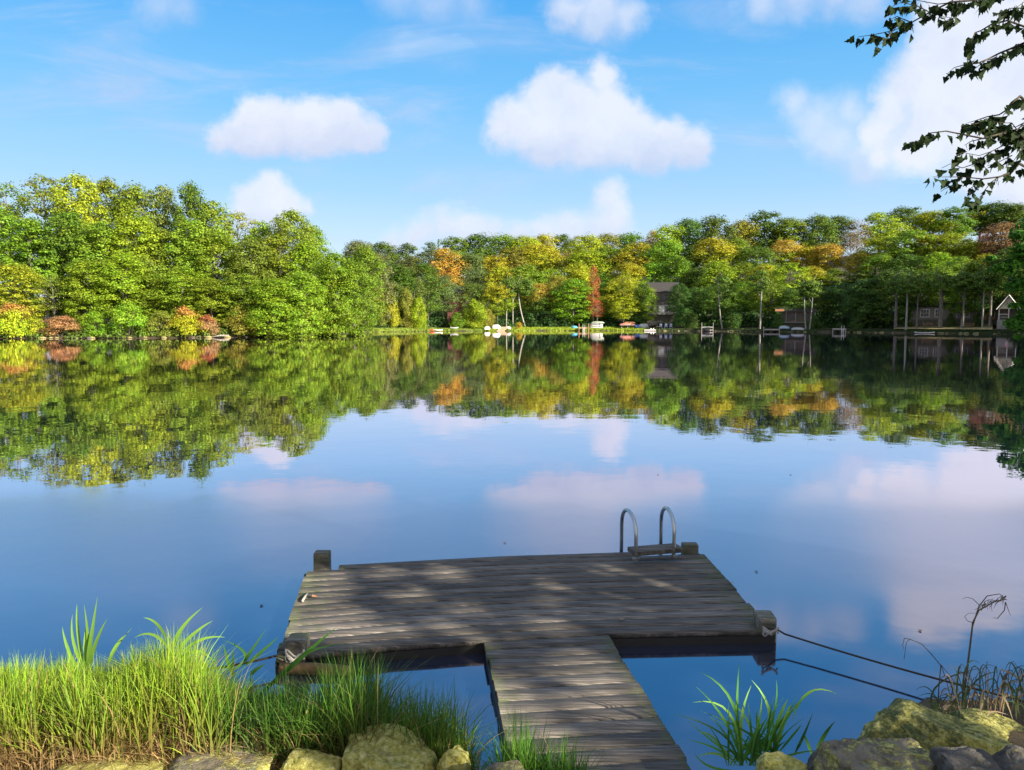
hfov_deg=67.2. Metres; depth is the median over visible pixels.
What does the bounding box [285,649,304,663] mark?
rope knot
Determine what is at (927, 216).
broadleaf tree
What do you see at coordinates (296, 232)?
broadleaf tree
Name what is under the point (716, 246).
broadleaf tree
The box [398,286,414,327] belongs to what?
willow tree
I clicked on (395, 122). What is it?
sky
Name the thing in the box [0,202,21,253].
broadleaf tree
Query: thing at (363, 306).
broadleaf tree
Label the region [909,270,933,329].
birch tree
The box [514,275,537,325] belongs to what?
birch tree
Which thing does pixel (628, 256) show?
broadleaf tree
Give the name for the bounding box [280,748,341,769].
boulder
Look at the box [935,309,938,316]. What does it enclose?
window
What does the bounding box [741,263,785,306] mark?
broadleaf tree
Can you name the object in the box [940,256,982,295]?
broadleaf tree
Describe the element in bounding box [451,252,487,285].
broadleaf tree
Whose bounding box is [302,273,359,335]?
broadleaf tree
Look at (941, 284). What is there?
birch tree
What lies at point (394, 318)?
bush
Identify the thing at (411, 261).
broadleaf tree
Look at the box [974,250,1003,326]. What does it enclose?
birch tree
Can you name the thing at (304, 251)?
broadleaf tree
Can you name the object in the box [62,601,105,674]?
reed
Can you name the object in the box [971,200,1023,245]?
broadleaf tree
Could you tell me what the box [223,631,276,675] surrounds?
reed
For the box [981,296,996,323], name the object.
broadleaf tree
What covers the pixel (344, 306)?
broadleaf tree
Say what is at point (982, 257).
broadleaf tree
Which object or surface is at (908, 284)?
birch tree
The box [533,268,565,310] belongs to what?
broadleaf tree
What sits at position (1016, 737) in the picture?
bank
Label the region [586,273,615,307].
broadleaf tree
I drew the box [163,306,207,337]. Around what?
bush
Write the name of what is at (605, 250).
broadleaf tree
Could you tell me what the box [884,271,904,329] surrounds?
birch tree
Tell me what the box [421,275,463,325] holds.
broadleaf tree
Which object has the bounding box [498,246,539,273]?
broadleaf tree
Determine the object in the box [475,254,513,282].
broadleaf tree
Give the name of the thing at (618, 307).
broadleaf tree
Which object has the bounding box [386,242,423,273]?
broadleaf tree
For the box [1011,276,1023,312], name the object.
broadleaf tree
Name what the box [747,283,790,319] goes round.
broadleaf tree
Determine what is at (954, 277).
birch tree
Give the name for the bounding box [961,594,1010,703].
reed stalk
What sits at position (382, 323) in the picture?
bush
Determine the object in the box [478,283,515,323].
broadleaf tree
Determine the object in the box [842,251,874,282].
broadleaf tree
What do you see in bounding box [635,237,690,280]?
broadleaf tree
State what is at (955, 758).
boulder
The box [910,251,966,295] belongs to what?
broadleaf tree
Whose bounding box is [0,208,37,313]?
broadleaf tree
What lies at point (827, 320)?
undergrowth
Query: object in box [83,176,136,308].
broadleaf tree
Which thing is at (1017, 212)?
broadleaf tree
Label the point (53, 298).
broadleaf tree
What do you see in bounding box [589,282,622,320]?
broadleaf tree
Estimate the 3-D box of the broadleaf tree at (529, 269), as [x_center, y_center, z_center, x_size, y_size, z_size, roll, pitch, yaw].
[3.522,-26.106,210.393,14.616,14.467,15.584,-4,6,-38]
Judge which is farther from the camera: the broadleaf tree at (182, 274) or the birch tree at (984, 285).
the birch tree at (984, 285)
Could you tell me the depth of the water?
9.88 m
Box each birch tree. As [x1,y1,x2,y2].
[494,279,516,326]
[505,280,522,324]
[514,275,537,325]
[709,272,736,328]
[747,265,772,328]
[795,276,821,328]
[797,273,823,328]
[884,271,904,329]
[892,272,921,329]
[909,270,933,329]
[922,269,953,329]
[947,269,975,329]
[947,272,977,329]
[967,267,999,329]
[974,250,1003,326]
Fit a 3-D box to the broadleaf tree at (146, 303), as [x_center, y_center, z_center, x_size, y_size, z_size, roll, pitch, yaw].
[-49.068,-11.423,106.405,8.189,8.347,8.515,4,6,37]
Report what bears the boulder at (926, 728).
on the bank
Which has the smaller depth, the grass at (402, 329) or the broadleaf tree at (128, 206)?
the broadleaf tree at (128, 206)
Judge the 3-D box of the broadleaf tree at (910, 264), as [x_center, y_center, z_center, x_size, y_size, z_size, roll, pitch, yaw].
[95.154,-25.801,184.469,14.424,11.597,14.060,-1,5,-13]
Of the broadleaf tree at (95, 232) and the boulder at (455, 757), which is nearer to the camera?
the boulder at (455, 757)
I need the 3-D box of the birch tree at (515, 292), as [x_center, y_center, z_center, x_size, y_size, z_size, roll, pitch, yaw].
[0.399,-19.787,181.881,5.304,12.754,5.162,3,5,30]
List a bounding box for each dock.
[275,542,776,769]
[832,326,845,332]
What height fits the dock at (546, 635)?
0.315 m
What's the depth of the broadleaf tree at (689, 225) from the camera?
289.72 m
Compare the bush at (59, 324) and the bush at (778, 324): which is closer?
the bush at (59, 324)
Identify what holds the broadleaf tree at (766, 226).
on the ground at (233, 336)
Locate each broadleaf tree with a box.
[0,181,33,274]
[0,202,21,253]
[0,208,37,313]
[0,217,69,319]
[0,262,51,320]
[13,173,71,322]
[23,209,102,323]
[28,272,74,316]
[46,170,113,314]
[52,258,119,325]
[57,220,133,324]
[80,253,160,323]
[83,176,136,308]
[91,211,167,325]
[104,180,159,301]
[126,226,195,313]
[128,272,184,326]
[137,184,188,267]
[150,266,218,323]
[153,216,223,310]
[169,179,211,272]
[176,277,240,328]
[182,199,237,279]
[185,231,252,318]
[212,272,269,325]
[216,211,258,281]
[221,237,280,317]
[239,220,290,273]
[241,276,305,336]
[249,231,305,308]
[263,207,320,303]
[272,270,330,336]
[274,239,332,319]
[298,224,335,306]
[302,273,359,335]
[306,252,361,336]
[330,259,380,335]
[339,239,375,260]
[344,244,387,331]
[361,287,388,321]
[363,250,399,322]
[367,241,402,265]
[382,282,410,319]
[383,264,424,296]
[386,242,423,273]
[391,256,428,286]
[402,261,439,305]
[412,274,447,325]
[412,278,428,312]
[417,242,441,281]
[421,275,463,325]
[428,235,473,284]
[429,247,472,284]
[438,273,467,303]
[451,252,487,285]
[456,283,489,312]
[461,232,499,290]
[462,268,489,301]
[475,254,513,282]
[477,232,517,263]
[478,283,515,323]
[479,265,516,308]
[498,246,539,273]
[499,274,538,315]
[502,263,550,310]
[504,234,543,266]
[510,241,569,278]
[518,282,554,319]
[532,233,559,268]
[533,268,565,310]
[540,274,574,320]
[547,249,573,276]
[547,278,597,325]
[551,233,586,275]
[552,261,599,308]
[557,231,607,274]
[562,248,613,282]
[567,298,600,317]
[585,266,600,318]
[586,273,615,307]
[587,246,622,278]
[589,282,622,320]
[589,300,605,317]
[594,233,621,269]
[599,275,641,325]
[605,241,655,284]
[605,261,647,303]
[607,297,641,326]
[611,232,652,285]
[631,282,654,322]
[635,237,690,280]
[639,261,664,298]
[639,287,658,321]
[643,230,660,252]
[647,223,686,259]
[653,255,699,303]
[666,283,693,314]
[669,217,707,260]
[670,245,706,276]
[677,287,717,315]
[679,266,716,305]
[683,235,740,280]
[687,214,746,278]
[689,259,741,307]
[696,283,741,318]
[718,236,752,275]
[719,261,761,303]
[722,281,766,315]
[728,218,762,277]
[735,246,781,273]
[739,209,785,262]
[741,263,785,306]
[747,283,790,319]
[765,237,805,273]
[766,217,816,274]
[769,261,813,305]
[775,287,819,309]
[784,212,841,252]
[786,245,824,281]
[788,266,832,301]
[801,286,844,322]
[803,242,847,270]
[811,267,856,299]
[819,214,856,267]
[819,283,868,321]
[826,229,867,272]
[832,270,883,296]
[838,278,888,323]
[840,217,875,263]
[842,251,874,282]
[853,253,911,295]
[854,211,912,248]
[854,235,910,271]
[864,270,921,327]
[879,205,931,245]
[879,253,934,296]
[884,228,938,263]
[893,271,939,312]
[902,209,962,243]
[905,234,954,265]
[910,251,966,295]
[921,266,965,305]
[923,206,980,240]
[928,231,981,266]
[938,283,987,325]
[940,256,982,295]
[955,241,990,261]
[959,270,1006,326]
[961,205,1005,235]
[963,253,1000,294]
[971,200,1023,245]
[974,231,989,262]
[975,221,1023,255]
[979,246,1020,292]
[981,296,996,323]
[987,267,1023,309]
[990,202,1023,230]
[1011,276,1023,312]
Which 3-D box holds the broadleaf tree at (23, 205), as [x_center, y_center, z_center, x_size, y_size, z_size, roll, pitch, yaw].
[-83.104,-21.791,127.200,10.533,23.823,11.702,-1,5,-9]
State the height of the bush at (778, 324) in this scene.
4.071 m
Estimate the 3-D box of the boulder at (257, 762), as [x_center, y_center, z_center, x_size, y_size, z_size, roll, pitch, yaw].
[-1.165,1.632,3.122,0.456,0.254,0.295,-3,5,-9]
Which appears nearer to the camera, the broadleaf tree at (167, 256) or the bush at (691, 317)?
the broadleaf tree at (167, 256)
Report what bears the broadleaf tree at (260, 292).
on the ground at (233, 336)
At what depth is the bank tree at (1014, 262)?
59.44 m
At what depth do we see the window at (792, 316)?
164.19 m
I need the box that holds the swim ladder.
[619,506,683,560]
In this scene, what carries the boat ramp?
on the ground at (233, 336)
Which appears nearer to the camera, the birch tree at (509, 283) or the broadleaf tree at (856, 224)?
the birch tree at (509, 283)
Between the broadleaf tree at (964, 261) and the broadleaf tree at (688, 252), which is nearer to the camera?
the broadleaf tree at (964, 261)
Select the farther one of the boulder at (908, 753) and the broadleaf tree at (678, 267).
the broadleaf tree at (678, 267)
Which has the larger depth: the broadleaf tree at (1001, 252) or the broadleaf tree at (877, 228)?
the broadleaf tree at (877, 228)
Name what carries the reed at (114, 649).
on the grass at (144, 697)
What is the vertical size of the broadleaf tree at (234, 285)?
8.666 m
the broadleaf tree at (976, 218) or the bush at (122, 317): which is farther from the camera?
the broadleaf tree at (976, 218)
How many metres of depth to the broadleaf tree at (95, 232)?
108.56 m
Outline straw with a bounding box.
[0,694,485,769]
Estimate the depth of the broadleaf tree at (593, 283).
183.80 m
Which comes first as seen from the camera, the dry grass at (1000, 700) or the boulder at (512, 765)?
the boulder at (512, 765)
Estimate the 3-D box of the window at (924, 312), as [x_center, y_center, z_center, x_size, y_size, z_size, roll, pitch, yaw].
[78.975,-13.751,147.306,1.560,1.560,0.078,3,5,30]
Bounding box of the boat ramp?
[497,327,506,330]
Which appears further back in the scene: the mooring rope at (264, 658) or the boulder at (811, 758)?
the mooring rope at (264, 658)
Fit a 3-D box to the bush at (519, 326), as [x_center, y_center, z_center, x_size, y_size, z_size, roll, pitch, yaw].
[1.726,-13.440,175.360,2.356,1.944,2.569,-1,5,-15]
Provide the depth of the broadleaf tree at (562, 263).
262.36 m
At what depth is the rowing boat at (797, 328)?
155.99 m
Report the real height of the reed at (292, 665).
0.364 m
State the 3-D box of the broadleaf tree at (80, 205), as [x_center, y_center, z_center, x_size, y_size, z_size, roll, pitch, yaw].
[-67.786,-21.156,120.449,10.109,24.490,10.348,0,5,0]
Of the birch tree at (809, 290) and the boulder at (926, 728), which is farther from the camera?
the birch tree at (809, 290)
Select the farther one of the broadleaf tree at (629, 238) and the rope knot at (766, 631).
the broadleaf tree at (629, 238)
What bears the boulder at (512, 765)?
on the bank
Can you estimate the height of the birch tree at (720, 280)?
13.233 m
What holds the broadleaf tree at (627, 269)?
on the ground at (233, 336)
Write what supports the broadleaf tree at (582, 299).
on the ground at (233, 336)
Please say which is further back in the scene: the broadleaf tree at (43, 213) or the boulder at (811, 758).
the broadleaf tree at (43, 213)
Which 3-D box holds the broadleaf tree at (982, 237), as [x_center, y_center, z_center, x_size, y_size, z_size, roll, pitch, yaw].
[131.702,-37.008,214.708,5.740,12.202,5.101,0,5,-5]
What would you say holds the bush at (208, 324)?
on the ground at (233, 336)
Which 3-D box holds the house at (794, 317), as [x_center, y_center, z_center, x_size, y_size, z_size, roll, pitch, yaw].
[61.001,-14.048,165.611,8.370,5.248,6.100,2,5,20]
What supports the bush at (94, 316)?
on the ground at (233, 336)
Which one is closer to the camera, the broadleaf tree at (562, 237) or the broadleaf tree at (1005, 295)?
the broadleaf tree at (1005, 295)
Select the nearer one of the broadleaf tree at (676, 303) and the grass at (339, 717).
the grass at (339, 717)
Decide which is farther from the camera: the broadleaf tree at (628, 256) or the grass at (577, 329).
the broadleaf tree at (628, 256)
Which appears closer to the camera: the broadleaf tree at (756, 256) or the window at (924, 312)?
the window at (924, 312)
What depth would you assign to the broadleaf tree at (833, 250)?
236.15 m
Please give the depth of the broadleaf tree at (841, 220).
282.64 m
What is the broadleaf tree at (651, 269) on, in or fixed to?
on the ground at (233, 336)
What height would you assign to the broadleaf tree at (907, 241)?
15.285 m
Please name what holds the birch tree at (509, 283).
on the ground at (233, 336)
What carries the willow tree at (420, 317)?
on the ground at (233, 336)
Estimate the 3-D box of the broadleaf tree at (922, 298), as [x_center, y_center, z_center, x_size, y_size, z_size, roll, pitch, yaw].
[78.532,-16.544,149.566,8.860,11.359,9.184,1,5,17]
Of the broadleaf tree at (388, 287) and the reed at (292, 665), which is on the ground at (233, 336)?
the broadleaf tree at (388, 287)
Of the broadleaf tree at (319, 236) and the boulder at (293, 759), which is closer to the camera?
the boulder at (293, 759)
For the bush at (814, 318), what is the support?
on the ground at (233, 336)
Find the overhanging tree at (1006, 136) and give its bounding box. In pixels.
[844,0,1023,212]
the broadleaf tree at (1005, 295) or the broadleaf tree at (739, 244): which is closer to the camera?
the broadleaf tree at (1005, 295)
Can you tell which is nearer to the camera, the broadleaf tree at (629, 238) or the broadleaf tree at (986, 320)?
the broadleaf tree at (986, 320)
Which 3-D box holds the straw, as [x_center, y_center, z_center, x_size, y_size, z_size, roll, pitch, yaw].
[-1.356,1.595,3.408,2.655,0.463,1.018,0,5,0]
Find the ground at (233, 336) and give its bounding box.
[0,242,1023,337]
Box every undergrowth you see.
[0,319,372,337]
[371,293,1022,328]
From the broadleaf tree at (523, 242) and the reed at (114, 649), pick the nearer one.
the reed at (114, 649)
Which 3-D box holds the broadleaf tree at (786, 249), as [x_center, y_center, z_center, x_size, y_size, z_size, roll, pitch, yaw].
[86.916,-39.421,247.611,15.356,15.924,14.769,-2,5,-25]
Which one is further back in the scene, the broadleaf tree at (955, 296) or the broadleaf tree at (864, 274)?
the broadleaf tree at (864, 274)
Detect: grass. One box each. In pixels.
[0,623,268,769]
[201,642,529,769]
[368,327,433,331]
[434,328,486,330]
[467,703,617,769]
[487,327,645,330]
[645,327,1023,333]
[916,660,1023,720]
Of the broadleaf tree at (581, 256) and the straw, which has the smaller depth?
the straw
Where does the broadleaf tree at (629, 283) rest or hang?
on the ground at (233, 336)
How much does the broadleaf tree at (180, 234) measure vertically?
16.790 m
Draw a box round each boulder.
[56,748,170,769]
[169,742,280,769]
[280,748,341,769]
[342,723,437,769]
[436,745,470,769]
[485,760,524,769]
[755,751,806,769]
[806,748,817,769]
[813,737,934,769]
[856,698,1011,754]
[929,746,1001,769]
[949,708,1023,731]
[992,744,1023,769]
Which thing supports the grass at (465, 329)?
on the ground at (233, 336)
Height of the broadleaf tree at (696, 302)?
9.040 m
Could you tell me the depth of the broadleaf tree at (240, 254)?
108.78 m
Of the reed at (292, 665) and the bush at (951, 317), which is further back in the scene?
the bush at (951, 317)
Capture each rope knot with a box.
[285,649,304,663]
[762,626,778,636]
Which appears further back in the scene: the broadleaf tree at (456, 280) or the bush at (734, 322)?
the broadleaf tree at (456, 280)
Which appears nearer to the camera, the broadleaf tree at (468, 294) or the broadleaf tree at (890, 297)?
the broadleaf tree at (890, 297)
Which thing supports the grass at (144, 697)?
on the bank
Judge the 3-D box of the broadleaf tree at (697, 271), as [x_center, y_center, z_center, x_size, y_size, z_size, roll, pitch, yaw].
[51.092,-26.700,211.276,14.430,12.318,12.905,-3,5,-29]
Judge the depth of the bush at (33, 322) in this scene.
97.42 m
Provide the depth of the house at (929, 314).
146.27 m
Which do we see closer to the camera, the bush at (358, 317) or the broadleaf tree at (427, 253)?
the bush at (358, 317)
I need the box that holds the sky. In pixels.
[0,0,1023,298]
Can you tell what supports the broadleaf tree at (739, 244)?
on the ground at (233, 336)
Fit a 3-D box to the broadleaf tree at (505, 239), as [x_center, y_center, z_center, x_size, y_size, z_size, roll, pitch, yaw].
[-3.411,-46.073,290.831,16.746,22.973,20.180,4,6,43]
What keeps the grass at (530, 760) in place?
on the bank
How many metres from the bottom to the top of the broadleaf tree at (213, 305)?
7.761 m
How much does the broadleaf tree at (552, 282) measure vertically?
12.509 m
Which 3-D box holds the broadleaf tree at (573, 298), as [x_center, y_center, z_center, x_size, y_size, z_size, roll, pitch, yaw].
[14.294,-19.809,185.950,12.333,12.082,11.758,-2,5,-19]
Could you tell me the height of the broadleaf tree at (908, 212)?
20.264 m
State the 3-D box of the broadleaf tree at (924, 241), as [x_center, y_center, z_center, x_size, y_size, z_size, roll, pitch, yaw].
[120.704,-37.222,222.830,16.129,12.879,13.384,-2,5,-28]
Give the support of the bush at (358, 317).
on the ground at (233, 336)
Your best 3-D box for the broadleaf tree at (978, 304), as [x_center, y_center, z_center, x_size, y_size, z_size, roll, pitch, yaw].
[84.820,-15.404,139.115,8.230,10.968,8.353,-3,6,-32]
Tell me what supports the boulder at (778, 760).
on the bank
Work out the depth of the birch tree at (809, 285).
154.92 m
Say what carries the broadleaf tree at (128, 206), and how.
on the ground at (233, 336)
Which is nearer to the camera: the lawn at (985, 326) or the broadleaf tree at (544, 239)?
the lawn at (985, 326)
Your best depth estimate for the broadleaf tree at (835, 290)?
162.14 m
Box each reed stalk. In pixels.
[903,638,953,700]
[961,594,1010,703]
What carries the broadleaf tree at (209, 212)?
on the ground at (233, 336)
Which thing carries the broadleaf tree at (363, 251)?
on the ground at (233, 336)
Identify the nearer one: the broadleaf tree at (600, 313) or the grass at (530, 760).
the grass at (530, 760)
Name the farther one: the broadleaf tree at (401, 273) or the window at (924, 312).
the broadleaf tree at (401, 273)
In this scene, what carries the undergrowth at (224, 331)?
on the ground at (233, 336)
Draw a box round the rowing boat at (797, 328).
[791,327,803,329]
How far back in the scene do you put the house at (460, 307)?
182.85 m
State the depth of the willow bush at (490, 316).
174.20 m
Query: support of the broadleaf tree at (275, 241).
on the ground at (233, 336)
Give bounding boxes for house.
[447,287,463,320]
[642,282,678,326]
[775,307,816,327]
[910,300,998,326]
[996,295,1020,328]
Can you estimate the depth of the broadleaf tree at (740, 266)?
202.24 m
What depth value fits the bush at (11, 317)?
96.93 m
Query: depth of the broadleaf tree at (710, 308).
175.41 m
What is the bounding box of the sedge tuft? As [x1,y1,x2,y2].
[675,669,835,769]
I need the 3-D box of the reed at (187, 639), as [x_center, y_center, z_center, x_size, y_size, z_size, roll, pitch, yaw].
[-1.658,1.290,3.848,0.430,0.363,0.114,-2,5,-18]
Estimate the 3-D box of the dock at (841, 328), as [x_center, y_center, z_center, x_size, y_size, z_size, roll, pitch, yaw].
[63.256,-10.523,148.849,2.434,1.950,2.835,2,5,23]
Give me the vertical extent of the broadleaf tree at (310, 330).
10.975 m
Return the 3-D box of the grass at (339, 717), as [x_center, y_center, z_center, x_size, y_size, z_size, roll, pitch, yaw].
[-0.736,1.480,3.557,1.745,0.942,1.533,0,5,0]
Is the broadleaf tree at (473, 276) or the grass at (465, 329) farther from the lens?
the broadleaf tree at (473, 276)
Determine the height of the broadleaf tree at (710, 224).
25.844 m
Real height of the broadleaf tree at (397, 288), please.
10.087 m
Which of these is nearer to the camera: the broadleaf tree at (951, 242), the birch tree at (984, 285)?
the birch tree at (984, 285)
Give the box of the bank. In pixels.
[2,698,1023,769]
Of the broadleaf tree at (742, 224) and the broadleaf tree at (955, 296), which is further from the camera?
the broadleaf tree at (742, 224)
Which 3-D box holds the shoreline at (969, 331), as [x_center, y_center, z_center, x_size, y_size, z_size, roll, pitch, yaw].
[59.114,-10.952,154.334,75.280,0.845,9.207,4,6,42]
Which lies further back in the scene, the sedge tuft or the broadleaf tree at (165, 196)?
the broadleaf tree at (165, 196)
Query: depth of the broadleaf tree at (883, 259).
188.11 m
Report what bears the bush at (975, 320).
on the ground at (233, 336)
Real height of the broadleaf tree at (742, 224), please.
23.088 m
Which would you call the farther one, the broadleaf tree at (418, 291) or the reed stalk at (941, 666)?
the broadleaf tree at (418, 291)
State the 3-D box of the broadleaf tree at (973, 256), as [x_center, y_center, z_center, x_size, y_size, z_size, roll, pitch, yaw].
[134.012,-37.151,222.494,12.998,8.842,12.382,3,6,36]
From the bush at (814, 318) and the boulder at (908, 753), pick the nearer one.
the boulder at (908, 753)
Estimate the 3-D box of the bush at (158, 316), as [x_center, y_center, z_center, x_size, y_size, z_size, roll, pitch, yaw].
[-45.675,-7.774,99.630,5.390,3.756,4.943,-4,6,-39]
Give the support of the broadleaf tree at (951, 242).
on the ground at (233, 336)
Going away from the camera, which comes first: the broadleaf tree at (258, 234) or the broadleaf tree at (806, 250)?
the broadleaf tree at (258, 234)
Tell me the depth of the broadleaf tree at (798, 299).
165.75 m
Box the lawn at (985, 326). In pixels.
[894,323,992,329]
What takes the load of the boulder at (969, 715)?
on the bank
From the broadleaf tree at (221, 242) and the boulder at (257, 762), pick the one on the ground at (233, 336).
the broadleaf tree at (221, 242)
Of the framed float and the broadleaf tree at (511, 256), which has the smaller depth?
the framed float
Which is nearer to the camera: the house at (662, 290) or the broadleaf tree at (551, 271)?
the house at (662, 290)
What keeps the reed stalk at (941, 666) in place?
on the bank
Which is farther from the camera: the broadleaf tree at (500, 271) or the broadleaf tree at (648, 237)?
the broadleaf tree at (648, 237)
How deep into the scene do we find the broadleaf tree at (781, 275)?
191.06 m
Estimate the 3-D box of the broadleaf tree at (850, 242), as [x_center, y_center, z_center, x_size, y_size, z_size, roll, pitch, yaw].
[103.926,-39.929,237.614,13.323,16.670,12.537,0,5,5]
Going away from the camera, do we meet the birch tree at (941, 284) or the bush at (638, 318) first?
the birch tree at (941, 284)
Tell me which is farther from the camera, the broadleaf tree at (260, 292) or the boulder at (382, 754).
the broadleaf tree at (260, 292)
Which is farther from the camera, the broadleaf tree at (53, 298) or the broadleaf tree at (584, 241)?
the broadleaf tree at (584, 241)
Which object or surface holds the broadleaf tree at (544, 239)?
on the ground at (233, 336)
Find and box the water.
[0,331,1023,769]
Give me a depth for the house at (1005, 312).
136.53 m
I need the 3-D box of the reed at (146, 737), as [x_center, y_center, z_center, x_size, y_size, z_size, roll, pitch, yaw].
[-1.676,1.437,3.292,0.503,0.349,0.133,1,5,14]
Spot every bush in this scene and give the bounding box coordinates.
[0,302,35,337]
[22,318,48,335]
[37,315,84,336]
[76,310,108,336]
[105,302,154,336]
[136,310,181,336]
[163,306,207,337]
[192,314,220,334]
[220,304,260,336]
[255,306,286,335]
[291,309,313,333]
[347,305,366,329]
[377,312,388,325]
[383,291,401,326]
[448,312,465,328]
[461,298,488,328]
[480,309,495,328]
[514,322,522,328]
[632,310,646,324]
[671,307,693,328]
[684,313,699,327]
[722,313,742,327]
[772,312,784,327]
[804,314,822,328]
[899,316,911,326]
[943,313,957,326]
[972,314,980,326]
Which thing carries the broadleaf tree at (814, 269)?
on the ground at (233, 336)
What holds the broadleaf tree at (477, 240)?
on the ground at (233, 336)
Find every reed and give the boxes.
[59,686,169,752]
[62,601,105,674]
[107,629,130,666]
[136,608,220,660]
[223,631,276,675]
[259,627,344,695]
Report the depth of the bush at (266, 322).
105.75 m
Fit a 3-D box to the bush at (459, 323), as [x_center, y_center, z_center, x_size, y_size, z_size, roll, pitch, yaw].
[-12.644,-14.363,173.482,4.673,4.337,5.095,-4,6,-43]
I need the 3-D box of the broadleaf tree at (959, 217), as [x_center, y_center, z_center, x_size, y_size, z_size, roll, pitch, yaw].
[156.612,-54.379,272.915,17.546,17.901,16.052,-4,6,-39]
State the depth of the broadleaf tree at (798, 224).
270.88 m
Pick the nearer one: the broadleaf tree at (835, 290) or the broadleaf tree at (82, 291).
the broadleaf tree at (82, 291)
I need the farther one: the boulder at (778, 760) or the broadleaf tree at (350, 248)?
the broadleaf tree at (350, 248)
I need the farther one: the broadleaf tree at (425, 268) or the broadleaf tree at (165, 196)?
the broadleaf tree at (425, 268)
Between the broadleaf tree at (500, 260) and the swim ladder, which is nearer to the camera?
the swim ladder
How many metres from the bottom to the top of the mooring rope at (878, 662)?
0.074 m
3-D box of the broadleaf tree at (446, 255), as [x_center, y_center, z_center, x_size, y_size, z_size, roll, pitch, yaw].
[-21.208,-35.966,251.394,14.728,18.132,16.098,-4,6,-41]
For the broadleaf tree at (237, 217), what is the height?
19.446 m
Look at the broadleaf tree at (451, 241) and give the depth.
278.24 m
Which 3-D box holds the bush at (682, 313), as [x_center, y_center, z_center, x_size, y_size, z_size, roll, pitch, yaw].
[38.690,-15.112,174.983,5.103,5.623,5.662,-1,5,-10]
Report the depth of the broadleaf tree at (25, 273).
103.10 m
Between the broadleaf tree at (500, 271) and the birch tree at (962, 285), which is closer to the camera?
the birch tree at (962, 285)
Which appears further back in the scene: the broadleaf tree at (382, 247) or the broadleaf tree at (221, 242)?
the broadleaf tree at (382, 247)
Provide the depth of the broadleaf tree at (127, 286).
103.29 m
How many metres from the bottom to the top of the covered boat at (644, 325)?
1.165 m
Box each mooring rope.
[208,653,284,670]
[766,627,1023,701]
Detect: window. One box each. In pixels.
[790,314,796,319]
[920,309,929,316]
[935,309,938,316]
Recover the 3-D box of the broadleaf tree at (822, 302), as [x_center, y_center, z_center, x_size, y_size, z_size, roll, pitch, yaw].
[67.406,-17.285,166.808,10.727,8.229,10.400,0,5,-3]
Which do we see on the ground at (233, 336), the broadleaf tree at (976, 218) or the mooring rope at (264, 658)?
the broadleaf tree at (976, 218)
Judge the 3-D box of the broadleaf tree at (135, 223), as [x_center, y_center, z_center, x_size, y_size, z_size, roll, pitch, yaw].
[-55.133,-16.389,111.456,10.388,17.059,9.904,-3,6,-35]
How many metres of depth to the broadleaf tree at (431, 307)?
173.83 m
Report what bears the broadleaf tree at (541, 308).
on the ground at (233, 336)
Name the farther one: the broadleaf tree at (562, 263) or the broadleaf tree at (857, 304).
the broadleaf tree at (562, 263)
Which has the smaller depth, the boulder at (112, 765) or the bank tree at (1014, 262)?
the boulder at (112, 765)
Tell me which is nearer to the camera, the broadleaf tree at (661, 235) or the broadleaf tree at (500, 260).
the broadleaf tree at (500, 260)
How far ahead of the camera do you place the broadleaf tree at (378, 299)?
159.78 m
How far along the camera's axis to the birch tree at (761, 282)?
161.94 m
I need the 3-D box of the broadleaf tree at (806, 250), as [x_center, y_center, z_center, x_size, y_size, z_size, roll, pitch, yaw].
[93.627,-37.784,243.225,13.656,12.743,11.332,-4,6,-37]
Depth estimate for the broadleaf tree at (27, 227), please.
109.81 m
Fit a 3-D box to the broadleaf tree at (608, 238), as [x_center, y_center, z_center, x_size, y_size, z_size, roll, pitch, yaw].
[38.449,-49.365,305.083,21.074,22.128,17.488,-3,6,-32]
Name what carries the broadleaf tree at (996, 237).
on the ground at (233, 336)
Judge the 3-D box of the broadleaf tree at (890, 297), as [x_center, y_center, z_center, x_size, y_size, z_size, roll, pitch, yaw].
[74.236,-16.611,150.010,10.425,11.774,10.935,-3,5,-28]
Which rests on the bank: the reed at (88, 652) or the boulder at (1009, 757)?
the boulder at (1009, 757)
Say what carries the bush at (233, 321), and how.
on the ground at (233, 336)
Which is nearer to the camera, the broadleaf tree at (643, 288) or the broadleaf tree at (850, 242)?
the broadleaf tree at (643, 288)
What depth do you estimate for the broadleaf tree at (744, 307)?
175.63 m
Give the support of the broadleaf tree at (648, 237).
on the ground at (233, 336)
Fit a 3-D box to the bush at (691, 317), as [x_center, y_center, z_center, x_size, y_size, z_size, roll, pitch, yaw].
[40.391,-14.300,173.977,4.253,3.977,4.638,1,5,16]
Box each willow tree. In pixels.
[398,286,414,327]
[409,293,428,328]
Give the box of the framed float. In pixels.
[701,323,713,330]
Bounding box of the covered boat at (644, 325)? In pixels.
[639,323,648,327]
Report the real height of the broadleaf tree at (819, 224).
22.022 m
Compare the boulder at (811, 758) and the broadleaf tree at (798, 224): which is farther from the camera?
the broadleaf tree at (798, 224)
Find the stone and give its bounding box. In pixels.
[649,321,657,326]
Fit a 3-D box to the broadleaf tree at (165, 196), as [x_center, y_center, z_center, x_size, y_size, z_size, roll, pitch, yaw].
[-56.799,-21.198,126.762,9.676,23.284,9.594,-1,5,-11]
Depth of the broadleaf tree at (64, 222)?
110.28 m
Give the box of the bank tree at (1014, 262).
[984,218,1023,340]
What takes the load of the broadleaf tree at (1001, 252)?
on the ground at (233, 336)
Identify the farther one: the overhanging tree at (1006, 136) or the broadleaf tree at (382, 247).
the broadleaf tree at (382, 247)

